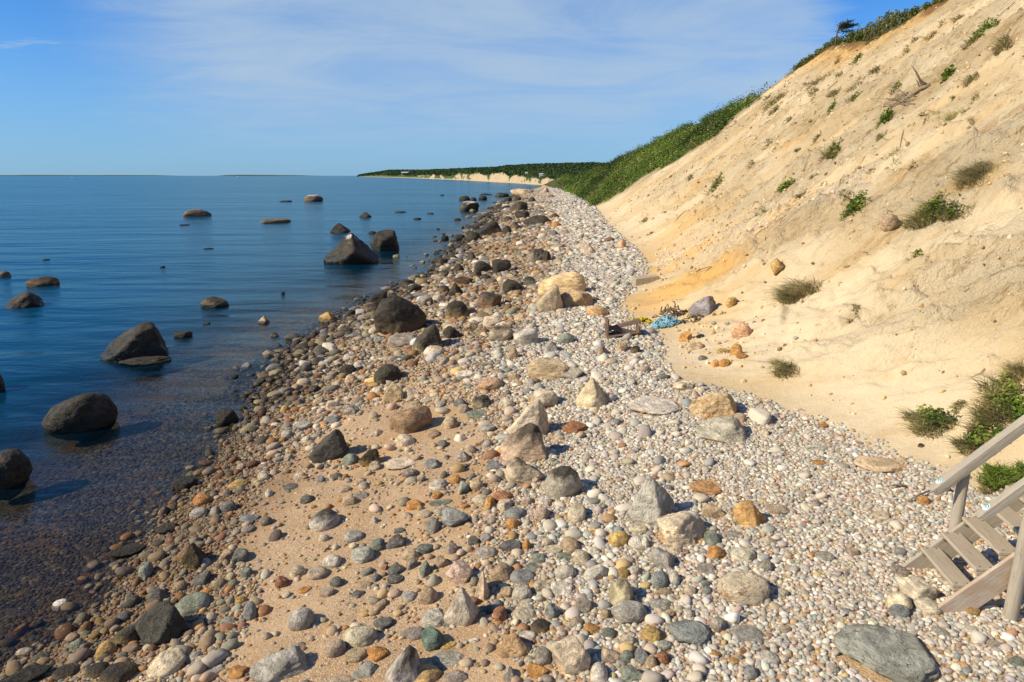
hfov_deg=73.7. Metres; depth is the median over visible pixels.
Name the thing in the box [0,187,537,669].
seabed
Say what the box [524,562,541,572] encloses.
stone
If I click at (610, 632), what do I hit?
stone
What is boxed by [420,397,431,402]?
stone
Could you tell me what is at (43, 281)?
boulder
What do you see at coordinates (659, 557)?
stone
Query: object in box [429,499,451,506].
stone
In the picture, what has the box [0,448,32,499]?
boulder
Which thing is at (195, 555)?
boulder
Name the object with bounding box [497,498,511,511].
stone
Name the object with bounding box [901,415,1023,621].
beach stairs
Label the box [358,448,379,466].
boulder
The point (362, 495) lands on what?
stone
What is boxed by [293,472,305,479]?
stone
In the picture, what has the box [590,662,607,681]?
stone
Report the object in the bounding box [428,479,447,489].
stone
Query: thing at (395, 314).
boulder
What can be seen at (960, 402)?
grass tuft
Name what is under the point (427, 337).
boulder
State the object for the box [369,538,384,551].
stone
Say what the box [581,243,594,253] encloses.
boulder
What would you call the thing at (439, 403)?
stone
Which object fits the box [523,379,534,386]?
stone
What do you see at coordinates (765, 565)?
stone
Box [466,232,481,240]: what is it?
boulder
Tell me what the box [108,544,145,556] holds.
boulder
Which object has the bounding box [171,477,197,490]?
boulder
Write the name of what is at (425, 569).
stone
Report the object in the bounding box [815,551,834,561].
stone
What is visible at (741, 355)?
stone
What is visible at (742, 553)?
stone
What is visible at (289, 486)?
stone
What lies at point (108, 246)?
sea
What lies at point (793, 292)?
grass tuft
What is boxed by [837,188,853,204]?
grass tuft
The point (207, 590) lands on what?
stone
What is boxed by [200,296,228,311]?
boulder
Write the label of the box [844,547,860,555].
stone
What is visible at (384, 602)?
stone
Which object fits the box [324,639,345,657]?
stone
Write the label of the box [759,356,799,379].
grass tuft
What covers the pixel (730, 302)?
stone
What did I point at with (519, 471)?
boulder
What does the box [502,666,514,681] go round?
stone
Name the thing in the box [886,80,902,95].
shrub
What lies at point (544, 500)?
stone
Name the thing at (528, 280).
boulder
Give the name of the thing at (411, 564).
stone
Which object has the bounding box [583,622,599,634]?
stone
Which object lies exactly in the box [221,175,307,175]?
distant land
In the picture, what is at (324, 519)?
boulder
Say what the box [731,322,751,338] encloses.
boulder
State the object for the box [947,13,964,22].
grass tuft
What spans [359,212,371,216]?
boulder
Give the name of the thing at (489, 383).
boulder
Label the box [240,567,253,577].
stone
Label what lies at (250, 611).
stone
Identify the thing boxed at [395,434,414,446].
stone
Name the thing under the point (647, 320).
yellow rope
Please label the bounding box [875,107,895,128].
shrub
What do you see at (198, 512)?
stone
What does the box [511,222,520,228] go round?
stone
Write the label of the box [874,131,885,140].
grass tuft
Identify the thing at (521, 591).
stone
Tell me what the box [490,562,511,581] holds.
stone
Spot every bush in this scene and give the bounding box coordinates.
[787,63,802,73]
[792,57,810,71]
[802,53,815,63]
[806,47,822,59]
[815,42,830,53]
[822,36,841,49]
[841,31,855,44]
[843,27,865,47]
[847,21,875,47]
[863,16,883,43]
[865,10,893,44]
[877,9,901,37]
[881,8,909,31]
[898,6,920,24]
[907,2,931,20]
[930,0,942,6]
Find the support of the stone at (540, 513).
on the beach
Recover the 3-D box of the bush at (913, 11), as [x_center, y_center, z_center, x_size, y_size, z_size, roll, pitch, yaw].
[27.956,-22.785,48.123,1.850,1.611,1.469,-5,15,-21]
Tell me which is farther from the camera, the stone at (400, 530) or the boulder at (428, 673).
the stone at (400, 530)
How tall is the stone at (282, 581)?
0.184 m
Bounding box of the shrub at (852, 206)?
[836,190,869,220]
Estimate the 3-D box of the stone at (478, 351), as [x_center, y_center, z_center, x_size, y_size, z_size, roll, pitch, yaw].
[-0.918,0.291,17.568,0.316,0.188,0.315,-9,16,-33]
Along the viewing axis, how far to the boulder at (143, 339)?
19.97 m
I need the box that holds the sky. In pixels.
[0,0,931,175]
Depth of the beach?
8.80 m
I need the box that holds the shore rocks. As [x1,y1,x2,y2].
[202,198,530,439]
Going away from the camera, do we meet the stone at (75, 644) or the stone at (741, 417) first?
the stone at (75, 644)
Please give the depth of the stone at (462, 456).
11.28 m
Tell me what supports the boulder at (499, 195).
on the seabed
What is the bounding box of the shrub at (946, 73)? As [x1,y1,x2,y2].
[938,63,954,84]
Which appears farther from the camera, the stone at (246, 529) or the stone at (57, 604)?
the stone at (246, 529)
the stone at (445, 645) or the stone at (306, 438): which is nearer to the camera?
the stone at (445, 645)
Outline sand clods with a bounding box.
[605,1,1023,458]
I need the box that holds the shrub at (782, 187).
[773,177,795,193]
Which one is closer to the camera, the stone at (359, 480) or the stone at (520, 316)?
the stone at (359, 480)
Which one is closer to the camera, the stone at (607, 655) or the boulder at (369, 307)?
the stone at (607, 655)
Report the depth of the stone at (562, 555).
8.27 m
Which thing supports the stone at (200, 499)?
on the beach
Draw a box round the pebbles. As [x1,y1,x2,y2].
[0,188,1023,681]
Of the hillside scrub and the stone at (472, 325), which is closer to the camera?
the stone at (472, 325)
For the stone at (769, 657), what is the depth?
6.20 m
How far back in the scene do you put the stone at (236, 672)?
6.77 m
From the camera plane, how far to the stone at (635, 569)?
7.76 m
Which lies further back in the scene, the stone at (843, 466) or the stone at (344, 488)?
the stone at (344, 488)
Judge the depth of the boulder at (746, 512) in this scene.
8.58 m
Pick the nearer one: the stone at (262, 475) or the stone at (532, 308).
the stone at (262, 475)
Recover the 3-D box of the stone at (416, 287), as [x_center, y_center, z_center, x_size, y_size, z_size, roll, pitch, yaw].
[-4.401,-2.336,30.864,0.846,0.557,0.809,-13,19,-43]
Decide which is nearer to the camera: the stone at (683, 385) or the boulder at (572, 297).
the stone at (683, 385)
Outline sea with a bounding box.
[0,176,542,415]
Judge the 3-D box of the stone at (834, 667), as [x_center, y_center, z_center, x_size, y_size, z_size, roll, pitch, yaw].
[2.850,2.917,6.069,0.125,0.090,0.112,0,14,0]
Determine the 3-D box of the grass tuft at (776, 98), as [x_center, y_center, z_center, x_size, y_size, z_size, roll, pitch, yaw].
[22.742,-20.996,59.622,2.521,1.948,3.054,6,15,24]
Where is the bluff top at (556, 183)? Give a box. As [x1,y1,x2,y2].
[555,41,869,186]
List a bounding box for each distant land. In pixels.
[0,175,167,175]
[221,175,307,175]
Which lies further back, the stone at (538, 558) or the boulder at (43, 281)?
the boulder at (43, 281)
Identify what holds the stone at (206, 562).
on the beach
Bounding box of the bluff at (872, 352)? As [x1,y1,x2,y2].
[543,0,1023,494]
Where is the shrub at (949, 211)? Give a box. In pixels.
[919,193,977,223]
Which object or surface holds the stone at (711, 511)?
on the beach
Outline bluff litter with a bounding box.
[631,2,1021,376]
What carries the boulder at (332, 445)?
on the beach
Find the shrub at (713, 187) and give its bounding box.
[702,172,723,195]
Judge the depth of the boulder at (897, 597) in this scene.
6.80 m
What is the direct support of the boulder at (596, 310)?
on the beach
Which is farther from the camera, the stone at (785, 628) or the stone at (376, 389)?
the stone at (376, 389)
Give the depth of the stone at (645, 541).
8.28 m
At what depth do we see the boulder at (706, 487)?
9.55 m
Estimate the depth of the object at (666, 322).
18.49 m
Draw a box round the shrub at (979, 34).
[956,30,984,52]
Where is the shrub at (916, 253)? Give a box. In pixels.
[906,248,923,260]
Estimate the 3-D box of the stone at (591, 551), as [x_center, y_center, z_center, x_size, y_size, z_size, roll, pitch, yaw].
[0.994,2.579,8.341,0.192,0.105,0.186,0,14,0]
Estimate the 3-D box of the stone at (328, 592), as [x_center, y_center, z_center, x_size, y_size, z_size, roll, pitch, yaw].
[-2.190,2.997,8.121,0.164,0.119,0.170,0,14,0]
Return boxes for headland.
[358,167,586,186]
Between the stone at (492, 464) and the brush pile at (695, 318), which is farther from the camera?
the brush pile at (695, 318)
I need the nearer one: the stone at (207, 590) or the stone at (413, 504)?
the stone at (207, 590)
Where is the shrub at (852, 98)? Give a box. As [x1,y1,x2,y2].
[842,90,863,103]
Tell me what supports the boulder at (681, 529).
on the beach
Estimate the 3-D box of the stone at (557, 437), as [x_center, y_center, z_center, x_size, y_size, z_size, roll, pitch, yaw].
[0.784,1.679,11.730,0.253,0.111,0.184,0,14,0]
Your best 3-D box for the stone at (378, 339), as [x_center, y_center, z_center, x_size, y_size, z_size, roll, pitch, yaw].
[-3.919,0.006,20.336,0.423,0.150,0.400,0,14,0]
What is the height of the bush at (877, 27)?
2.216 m
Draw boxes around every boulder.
[0,271,10,277]
[0,374,4,390]
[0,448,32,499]
[0,664,53,681]
[5,291,43,308]
[25,276,59,286]
[42,392,117,442]
[99,321,172,374]
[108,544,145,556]
[119,356,170,366]
[135,600,189,645]
[146,648,185,677]
[155,522,176,533]
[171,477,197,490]
[174,331,192,338]
[175,592,209,616]
[181,542,209,568]
[183,209,211,215]
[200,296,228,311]
[215,408,238,426]
[250,645,307,681]
[258,316,269,325]
[260,218,290,222]
[287,607,314,630]
[304,195,322,201]
[308,429,348,463]
[309,508,339,531]
[318,312,336,323]
[324,232,378,275]
[330,223,350,232]
[338,364,356,374]
[343,625,376,647]
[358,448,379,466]
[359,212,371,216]
[364,304,378,311]
[368,291,387,303]
[370,229,398,259]
[373,296,426,334]
[373,364,400,383]
[382,382,403,401]
[385,645,419,681]
[387,333,417,346]
[389,405,431,433]
[411,323,442,351]
[414,664,440,681]
[420,626,444,651]
[423,345,445,357]
[437,285,448,291]
[443,326,462,338]
[443,587,479,626]
[445,301,468,318]
[445,560,471,583]
[448,282,462,295]
[454,234,464,239]
[454,276,472,284]
[459,196,469,199]
[460,201,478,214]
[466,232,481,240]
[472,395,489,408]
[473,261,491,271]
[475,221,501,234]
[477,292,501,307]
[478,196,486,201]
[478,377,502,390]
[488,326,513,341]
[492,259,510,272]
[494,193,508,198]
[496,633,529,657]
[500,423,546,461]
[502,279,522,292]
[504,457,542,485]
[507,399,549,434]
[509,201,527,211]
[510,188,533,194]
[513,329,537,344]
[514,211,529,217]
[523,215,550,225]
[523,276,536,284]
[526,357,569,379]
[527,249,543,261]
[529,389,557,407]
[536,284,563,312]
[538,272,585,294]
[542,251,550,261]
[544,466,581,498]
[548,230,556,234]
[551,221,559,226]
[551,636,590,675]
[558,228,569,233]
[560,288,592,306]
[561,367,582,378]
[562,421,586,433]
[575,377,607,408]
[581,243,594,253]
[586,305,608,315]
[609,578,633,605]
[611,600,646,623]
[618,240,625,247]
[627,395,682,414]
[627,475,673,525]
[656,511,704,548]
[668,619,710,645]
[688,296,716,316]
[689,392,737,418]
[691,480,721,494]
[695,416,746,443]
[717,570,769,605]
[729,625,764,642]
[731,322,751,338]
[732,499,766,526]
[833,624,940,681]
[853,456,905,472]
[880,214,897,230]
[886,591,912,609]
[896,576,937,602]
[913,597,941,614]
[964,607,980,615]
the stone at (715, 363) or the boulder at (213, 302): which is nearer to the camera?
the stone at (715, 363)
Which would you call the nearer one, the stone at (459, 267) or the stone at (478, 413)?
the stone at (478, 413)
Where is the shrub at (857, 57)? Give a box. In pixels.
[850,52,862,66]
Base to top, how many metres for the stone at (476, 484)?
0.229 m
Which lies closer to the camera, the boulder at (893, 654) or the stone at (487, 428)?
the boulder at (893, 654)
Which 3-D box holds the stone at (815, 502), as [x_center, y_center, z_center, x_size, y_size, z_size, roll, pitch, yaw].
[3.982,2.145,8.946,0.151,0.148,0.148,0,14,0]
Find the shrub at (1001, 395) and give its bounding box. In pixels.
[953,368,1023,430]
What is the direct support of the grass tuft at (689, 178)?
on the bluff at (872, 352)
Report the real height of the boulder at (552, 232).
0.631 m
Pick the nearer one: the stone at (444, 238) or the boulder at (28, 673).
the boulder at (28, 673)
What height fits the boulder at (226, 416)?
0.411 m
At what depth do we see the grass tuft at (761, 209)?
27.56 m
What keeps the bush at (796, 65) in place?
on the bluff at (872, 352)
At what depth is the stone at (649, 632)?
6.63 m
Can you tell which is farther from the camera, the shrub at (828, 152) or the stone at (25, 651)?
the shrub at (828, 152)
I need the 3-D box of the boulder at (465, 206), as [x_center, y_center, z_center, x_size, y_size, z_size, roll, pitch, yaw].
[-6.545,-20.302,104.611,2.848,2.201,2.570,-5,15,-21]
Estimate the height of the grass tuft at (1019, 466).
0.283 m
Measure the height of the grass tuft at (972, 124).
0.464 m
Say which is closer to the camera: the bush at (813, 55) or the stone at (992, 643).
the stone at (992, 643)
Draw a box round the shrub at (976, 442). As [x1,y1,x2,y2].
[941,419,996,455]
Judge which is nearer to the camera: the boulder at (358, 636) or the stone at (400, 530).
the boulder at (358, 636)
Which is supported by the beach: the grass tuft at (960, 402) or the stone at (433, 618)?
the stone at (433, 618)
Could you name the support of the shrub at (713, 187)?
on the bluff at (872, 352)
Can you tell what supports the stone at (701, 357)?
on the bluff at (872, 352)
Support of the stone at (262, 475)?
on the beach
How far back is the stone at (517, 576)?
7.91 m
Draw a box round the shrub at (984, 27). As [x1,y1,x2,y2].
[966,15,999,37]
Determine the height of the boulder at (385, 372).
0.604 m
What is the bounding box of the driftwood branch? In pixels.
[875,65,929,107]
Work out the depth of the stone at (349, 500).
10.22 m
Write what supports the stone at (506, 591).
on the beach
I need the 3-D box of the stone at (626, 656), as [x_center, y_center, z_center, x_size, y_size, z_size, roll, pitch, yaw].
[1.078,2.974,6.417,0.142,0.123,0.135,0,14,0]
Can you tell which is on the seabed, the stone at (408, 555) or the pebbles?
the pebbles
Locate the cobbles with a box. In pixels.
[271,200,770,450]
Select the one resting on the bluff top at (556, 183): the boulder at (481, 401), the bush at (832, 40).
the bush at (832, 40)
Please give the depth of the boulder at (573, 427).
11.94 m
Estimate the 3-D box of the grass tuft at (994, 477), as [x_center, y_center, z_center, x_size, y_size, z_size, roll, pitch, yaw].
[6.407,1.796,9.092,0.716,0.378,0.608,-6,15,-24]
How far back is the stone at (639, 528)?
8.67 m
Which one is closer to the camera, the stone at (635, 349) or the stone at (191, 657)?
the stone at (191, 657)
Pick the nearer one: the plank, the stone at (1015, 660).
the stone at (1015, 660)
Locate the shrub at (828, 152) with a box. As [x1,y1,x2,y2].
[813,137,841,161]
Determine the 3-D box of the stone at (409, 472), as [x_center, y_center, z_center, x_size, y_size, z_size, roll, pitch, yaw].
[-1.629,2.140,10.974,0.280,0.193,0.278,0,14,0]
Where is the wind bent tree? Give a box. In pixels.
[833,18,860,45]
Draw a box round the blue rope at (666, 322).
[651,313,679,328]
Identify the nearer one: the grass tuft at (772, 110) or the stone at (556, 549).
the stone at (556, 549)
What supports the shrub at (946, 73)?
on the bluff at (872, 352)
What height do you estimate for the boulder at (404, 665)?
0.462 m
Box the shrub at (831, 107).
[827,98,836,115]
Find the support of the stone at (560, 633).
on the beach
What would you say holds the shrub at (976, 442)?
on the bluff at (872, 352)
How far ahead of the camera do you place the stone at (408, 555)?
8.65 m
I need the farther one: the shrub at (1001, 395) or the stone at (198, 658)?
the shrub at (1001, 395)
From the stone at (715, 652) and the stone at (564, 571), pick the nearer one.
the stone at (715, 652)
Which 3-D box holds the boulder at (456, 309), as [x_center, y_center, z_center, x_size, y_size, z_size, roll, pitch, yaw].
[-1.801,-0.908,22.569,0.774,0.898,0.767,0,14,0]
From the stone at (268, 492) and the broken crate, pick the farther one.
the broken crate
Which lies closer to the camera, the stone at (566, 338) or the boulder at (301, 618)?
the boulder at (301, 618)
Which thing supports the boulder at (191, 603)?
on the beach
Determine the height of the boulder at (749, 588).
0.390 m
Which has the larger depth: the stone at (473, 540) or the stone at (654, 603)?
the stone at (473, 540)
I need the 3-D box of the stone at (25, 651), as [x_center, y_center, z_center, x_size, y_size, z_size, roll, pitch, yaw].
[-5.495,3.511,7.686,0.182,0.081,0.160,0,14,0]
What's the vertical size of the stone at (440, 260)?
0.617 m
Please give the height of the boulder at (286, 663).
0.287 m
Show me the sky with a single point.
(88, 87)
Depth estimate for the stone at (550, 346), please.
16.88 m
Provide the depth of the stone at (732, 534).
8.37 m
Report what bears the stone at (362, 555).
on the beach
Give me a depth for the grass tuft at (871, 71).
39.30 m
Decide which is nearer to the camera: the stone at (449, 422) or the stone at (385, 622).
the stone at (385, 622)
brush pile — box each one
[652,301,687,317]
[680,312,703,322]
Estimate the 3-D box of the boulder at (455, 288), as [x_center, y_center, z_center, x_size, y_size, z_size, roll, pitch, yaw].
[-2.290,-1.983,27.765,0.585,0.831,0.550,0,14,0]
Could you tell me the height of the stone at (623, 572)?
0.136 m
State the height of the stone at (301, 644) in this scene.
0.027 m
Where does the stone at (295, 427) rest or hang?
on the beach
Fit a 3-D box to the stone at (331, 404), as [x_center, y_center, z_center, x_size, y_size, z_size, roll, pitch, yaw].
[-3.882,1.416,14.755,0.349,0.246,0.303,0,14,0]
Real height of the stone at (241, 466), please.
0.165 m
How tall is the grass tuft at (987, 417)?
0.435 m
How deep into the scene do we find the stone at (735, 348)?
14.75 m
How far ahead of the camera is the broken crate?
17.82 m
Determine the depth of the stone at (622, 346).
16.40 m
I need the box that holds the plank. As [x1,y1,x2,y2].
[632,275,658,285]
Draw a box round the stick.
[906,490,929,501]
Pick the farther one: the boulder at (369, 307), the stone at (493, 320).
the boulder at (369, 307)
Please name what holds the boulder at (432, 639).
on the beach
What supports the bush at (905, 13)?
on the bluff top at (556, 183)
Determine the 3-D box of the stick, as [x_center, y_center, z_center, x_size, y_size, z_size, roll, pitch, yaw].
[5.303,2.015,8.890,0.502,0.067,0.028,-7,15,-26]
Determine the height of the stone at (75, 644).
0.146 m
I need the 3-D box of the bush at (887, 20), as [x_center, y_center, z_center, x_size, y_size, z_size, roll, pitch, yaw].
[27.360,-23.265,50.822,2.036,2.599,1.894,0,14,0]
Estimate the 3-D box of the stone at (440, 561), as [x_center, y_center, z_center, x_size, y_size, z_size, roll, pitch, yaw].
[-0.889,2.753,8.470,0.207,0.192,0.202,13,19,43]
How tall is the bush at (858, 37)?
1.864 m
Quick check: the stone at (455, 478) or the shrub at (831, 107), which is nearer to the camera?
the stone at (455, 478)
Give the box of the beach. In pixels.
[0,185,1023,681]
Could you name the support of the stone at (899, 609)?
on the beach
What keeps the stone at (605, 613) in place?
on the beach
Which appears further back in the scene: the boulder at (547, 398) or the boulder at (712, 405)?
the boulder at (547, 398)
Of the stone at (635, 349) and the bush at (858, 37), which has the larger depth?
the bush at (858, 37)
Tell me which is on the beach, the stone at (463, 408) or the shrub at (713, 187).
the stone at (463, 408)
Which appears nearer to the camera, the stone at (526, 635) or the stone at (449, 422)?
the stone at (526, 635)
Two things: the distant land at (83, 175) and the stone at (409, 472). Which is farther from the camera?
the distant land at (83, 175)
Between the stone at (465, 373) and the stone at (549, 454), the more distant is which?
the stone at (465, 373)
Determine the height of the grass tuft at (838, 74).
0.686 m
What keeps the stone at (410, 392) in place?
on the beach
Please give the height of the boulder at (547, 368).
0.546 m
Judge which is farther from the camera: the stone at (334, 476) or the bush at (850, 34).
the bush at (850, 34)
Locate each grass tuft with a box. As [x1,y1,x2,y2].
[685,173,693,182]
[753,204,767,215]
[754,272,824,304]
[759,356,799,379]
[761,89,787,109]
[762,104,780,116]
[805,70,833,89]
[807,86,818,96]
[812,131,821,142]
[822,86,840,98]
[832,69,842,77]
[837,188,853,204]
[843,303,860,323]
[846,74,867,92]
[866,64,879,76]
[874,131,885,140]
[884,147,902,165]
[899,45,909,57]
[922,30,938,42]
[924,107,965,124]
[940,157,998,192]
[946,399,967,414]
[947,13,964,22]
[956,72,979,87]
[958,397,998,433]
[966,118,974,129]
[967,92,979,105]
[971,458,1021,492]
[972,483,991,494]
[986,31,1015,55]
[993,357,1023,388]
[1007,458,1023,480]
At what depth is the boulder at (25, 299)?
27.70 m
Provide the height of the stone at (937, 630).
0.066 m
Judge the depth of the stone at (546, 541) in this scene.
8.57 m
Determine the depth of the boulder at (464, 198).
147.71 m
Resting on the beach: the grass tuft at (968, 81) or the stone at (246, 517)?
the stone at (246, 517)
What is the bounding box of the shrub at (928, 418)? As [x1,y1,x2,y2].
[892,404,962,438]
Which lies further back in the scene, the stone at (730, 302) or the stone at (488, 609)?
the stone at (730, 302)
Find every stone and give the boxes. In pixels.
[14,647,33,657]
[47,623,60,633]
[52,599,68,610]
[52,663,80,680]
[69,640,82,650]
[83,661,109,678]
[95,640,116,658]
[99,661,138,681]
[114,610,131,622]
[114,625,139,645]
[138,561,153,578]
[147,588,166,602]
[172,581,187,591]
[185,651,201,663]
[189,507,207,518]
[192,570,211,585]
[193,493,213,505]
[195,655,204,661]
[200,587,213,593]
[201,558,210,566]
[201,667,224,674]
[209,578,225,589]
[210,506,219,515]
[218,549,233,562]
[219,500,237,512]
[220,616,236,624]
[227,479,250,489]
[227,664,249,679]
[232,548,248,563]
[235,596,246,604]
[236,463,245,469]
[238,514,259,522]
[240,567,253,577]
[241,525,255,533]
[243,601,256,620]
[257,471,269,480]
[261,632,271,639]
[265,489,272,497]
[275,575,290,588]
[280,405,289,412]
[281,430,289,438]
[283,483,297,489]
[284,453,293,461]
[290,565,305,576]
[292,423,309,430]
[293,421,312,431]
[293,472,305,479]
[294,642,305,648]
[298,586,311,592]
[300,494,313,503]
[301,436,310,441]
[301,437,314,443]
[306,565,327,579]
[313,396,324,403]
[316,475,324,482]
[318,587,326,596]
[319,534,329,541]
[321,587,334,597]
[322,554,341,568]
[323,642,330,655]
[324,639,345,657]
[326,400,339,408]
[326,675,354,681]
[330,473,342,479]
[332,577,344,587]
[338,485,351,492]
[342,453,356,465]
[342,496,357,505]
[344,405,358,414]
[344,530,363,542]
[344,647,367,662]
[345,374,356,382]
[351,546,374,563]
[351,590,364,597]
[352,661,376,678]
[353,491,368,498]
[355,477,364,482]
[360,581,372,588]
[367,646,388,661]
[369,429,382,436]
[369,461,381,470]
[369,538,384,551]
[370,386,383,392]
[370,516,378,522]
[371,573,380,581]
[373,338,384,342]
[373,616,395,631]
[376,598,387,606]
[380,564,387,570]
[384,457,415,469]
[386,534,405,548]
[387,563,404,574]
[387,574,403,583]
[394,527,404,533]
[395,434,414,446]
[401,591,416,601]
[401,626,422,640]
[402,468,418,476]
[403,549,419,561]
[404,388,418,397]
[406,499,421,509]
[406,559,418,570]
[407,283,423,291]
[413,293,427,296]
[416,543,433,553]
[417,586,437,604]
[418,509,431,517]
[419,560,431,577]
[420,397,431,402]
[421,609,443,627]
[424,459,440,468]
[424,517,439,533]
[427,429,440,437]
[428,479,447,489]
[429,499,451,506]
[432,294,446,303]
[432,492,442,498]
[433,555,450,567]
[433,650,463,668]
[434,258,447,264]
[434,508,442,516]
[435,400,446,406]
[438,270,448,274]
[438,440,448,446]
[440,641,455,649]
[441,235,448,241]
[441,416,458,428]
[441,506,469,526]
[443,669,467,681]
[445,542,457,554]
[446,254,456,259]
[449,474,460,483]
[453,264,463,270]
[453,398,467,406]
[455,370,474,377]
[456,451,469,462]
[458,404,468,413]
[458,481,469,494]
[464,322,477,330]
[465,409,486,417]
[467,252,475,260]
[468,536,479,545]
[468,638,478,642]
[469,270,481,277]
[469,479,483,490]
[470,349,482,353]
[472,495,488,503]
[475,546,496,559]
[475,571,489,600]
[479,533,492,542]
[480,213,494,217]
[480,274,490,278]
[480,424,496,432]
[482,315,502,326]
[484,605,492,613]
[485,496,494,507]
[487,459,501,469]
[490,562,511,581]
[493,490,513,501]
[493,606,506,621]
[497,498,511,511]
[498,397,514,408]
[498,540,520,551]
[499,586,512,596]
[502,225,511,232]
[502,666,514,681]
[503,197,511,201]
[505,507,526,518]
[505,518,518,529]
[506,348,518,358]
[507,373,520,379]
[510,569,534,583]
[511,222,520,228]
[511,607,536,621]
[512,582,531,601]
[514,312,526,319]
[519,630,536,640]
[521,495,532,506]
[522,539,530,549]
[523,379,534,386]
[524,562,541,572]
[526,303,537,312]
[526,663,549,678]
[530,618,550,633]
[531,553,545,563]
[532,580,547,590]
[533,507,549,520]
[535,646,551,665]
[538,495,551,505]
[542,537,552,545]
[543,341,557,351]
[544,545,562,553]
[544,603,560,618]
[546,451,553,458]
[550,435,564,440]
[550,444,562,448]
[551,581,573,595]
[554,564,576,578]
[555,629,565,636]
[557,333,574,343]
[558,552,572,559]
[561,536,579,553]
[567,503,585,523]
[569,616,583,626]
[574,549,589,565]
[575,598,592,612]
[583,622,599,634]
[584,564,607,580]
[586,547,600,556]
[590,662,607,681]
[596,345,608,354]
[598,647,619,663]
[600,608,609,618]
[601,627,616,638]
[608,531,629,547]
[616,341,627,350]
[618,567,628,577]
[619,634,634,644]
[619,650,633,662]
[621,664,641,681]
[628,535,644,550]
[629,523,647,534]
[629,565,641,575]
[630,345,639,352]
[634,647,647,664]
[640,625,662,642]
[642,536,648,549]
[644,626,662,641]
[645,654,657,668]
[649,547,674,569]
[649,598,669,608]
[650,571,667,588]
[655,588,672,595]
[656,640,672,650]
[656,650,668,664]
[657,657,669,663]
[659,598,670,609]
[665,609,674,616]
[667,546,682,554]
[668,571,679,585]
[673,380,692,389]
[679,331,691,341]
[683,608,691,617]
[684,585,695,595]
[686,341,703,350]
[697,563,715,574]
[698,355,706,360]
[701,504,725,517]
[702,586,711,594]
[704,530,720,544]
[707,545,725,559]
[710,616,725,632]
[711,649,721,656]
[712,359,718,366]
[716,348,729,353]
[718,359,730,366]
[725,297,736,307]
[726,530,741,537]
[728,657,738,664]
[730,343,742,354]
[730,547,755,560]
[734,413,746,421]
[735,353,747,358]
[738,647,746,653]
[743,665,758,679]
[757,559,773,570]
[759,537,775,544]
[760,428,769,436]
[760,650,780,664]
[764,598,770,604]
[766,504,789,514]
[771,258,783,274]
[775,588,789,596]
[780,625,791,632]
[794,491,805,496]
[805,444,826,450]
[810,499,821,506]
[811,460,825,464]
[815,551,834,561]
[819,421,827,427]
[825,662,839,673]
[836,462,849,470]
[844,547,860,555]
[872,510,889,520]
[888,604,910,617]
[891,565,909,576]
[894,547,906,555]
[917,495,930,504]
[931,626,948,635]
[961,624,978,632]
[986,639,1001,646]
[1008,655,1023,667]
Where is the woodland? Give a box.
[357,161,604,179]
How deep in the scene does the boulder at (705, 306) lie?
18.45 m
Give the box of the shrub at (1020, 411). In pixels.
[990,397,1023,425]
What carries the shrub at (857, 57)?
on the bluff at (872, 352)
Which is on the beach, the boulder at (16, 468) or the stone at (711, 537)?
the stone at (711, 537)
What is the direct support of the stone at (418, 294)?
on the beach
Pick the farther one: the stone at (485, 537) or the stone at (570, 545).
the stone at (485, 537)
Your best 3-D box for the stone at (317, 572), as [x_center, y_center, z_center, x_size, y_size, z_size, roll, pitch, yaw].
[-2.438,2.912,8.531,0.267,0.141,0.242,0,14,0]
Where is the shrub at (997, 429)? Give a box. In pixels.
[989,425,1004,434]
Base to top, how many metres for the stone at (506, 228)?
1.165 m
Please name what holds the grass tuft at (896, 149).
on the bluff at (872, 352)
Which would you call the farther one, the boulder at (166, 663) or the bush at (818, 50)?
the bush at (818, 50)
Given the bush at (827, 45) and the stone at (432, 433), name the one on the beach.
the stone at (432, 433)
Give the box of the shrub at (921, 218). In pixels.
[894,189,949,231]
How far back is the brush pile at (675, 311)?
19.18 m
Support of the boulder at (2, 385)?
in the sea
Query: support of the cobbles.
on the beach
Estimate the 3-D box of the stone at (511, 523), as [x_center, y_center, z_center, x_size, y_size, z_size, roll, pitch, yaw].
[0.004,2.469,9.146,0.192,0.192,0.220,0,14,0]
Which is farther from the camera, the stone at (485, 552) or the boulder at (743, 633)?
the stone at (485, 552)
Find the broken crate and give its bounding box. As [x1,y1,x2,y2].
[604,317,641,338]
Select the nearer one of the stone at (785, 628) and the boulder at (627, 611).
the stone at (785, 628)
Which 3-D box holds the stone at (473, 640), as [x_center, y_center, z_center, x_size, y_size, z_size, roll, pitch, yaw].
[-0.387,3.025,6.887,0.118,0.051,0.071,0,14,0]
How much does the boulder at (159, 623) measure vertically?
0.582 m
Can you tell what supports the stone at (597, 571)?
on the beach
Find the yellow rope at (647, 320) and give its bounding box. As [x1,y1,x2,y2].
[628,316,652,323]
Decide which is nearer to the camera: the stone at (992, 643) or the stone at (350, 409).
the stone at (992, 643)
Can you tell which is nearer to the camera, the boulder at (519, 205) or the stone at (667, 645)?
the stone at (667, 645)
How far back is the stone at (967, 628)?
6.44 m
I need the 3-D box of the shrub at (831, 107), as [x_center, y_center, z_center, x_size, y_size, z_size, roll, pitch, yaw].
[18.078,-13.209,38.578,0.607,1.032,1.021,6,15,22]
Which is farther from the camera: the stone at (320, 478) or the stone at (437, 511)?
the stone at (320, 478)
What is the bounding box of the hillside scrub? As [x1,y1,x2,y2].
[557,27,884,204]
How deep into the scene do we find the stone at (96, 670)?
7.02 m
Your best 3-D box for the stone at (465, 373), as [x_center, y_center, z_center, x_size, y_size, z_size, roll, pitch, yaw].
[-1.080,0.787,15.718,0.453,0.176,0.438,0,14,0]
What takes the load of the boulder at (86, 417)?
on the seabed
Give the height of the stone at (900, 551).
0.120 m

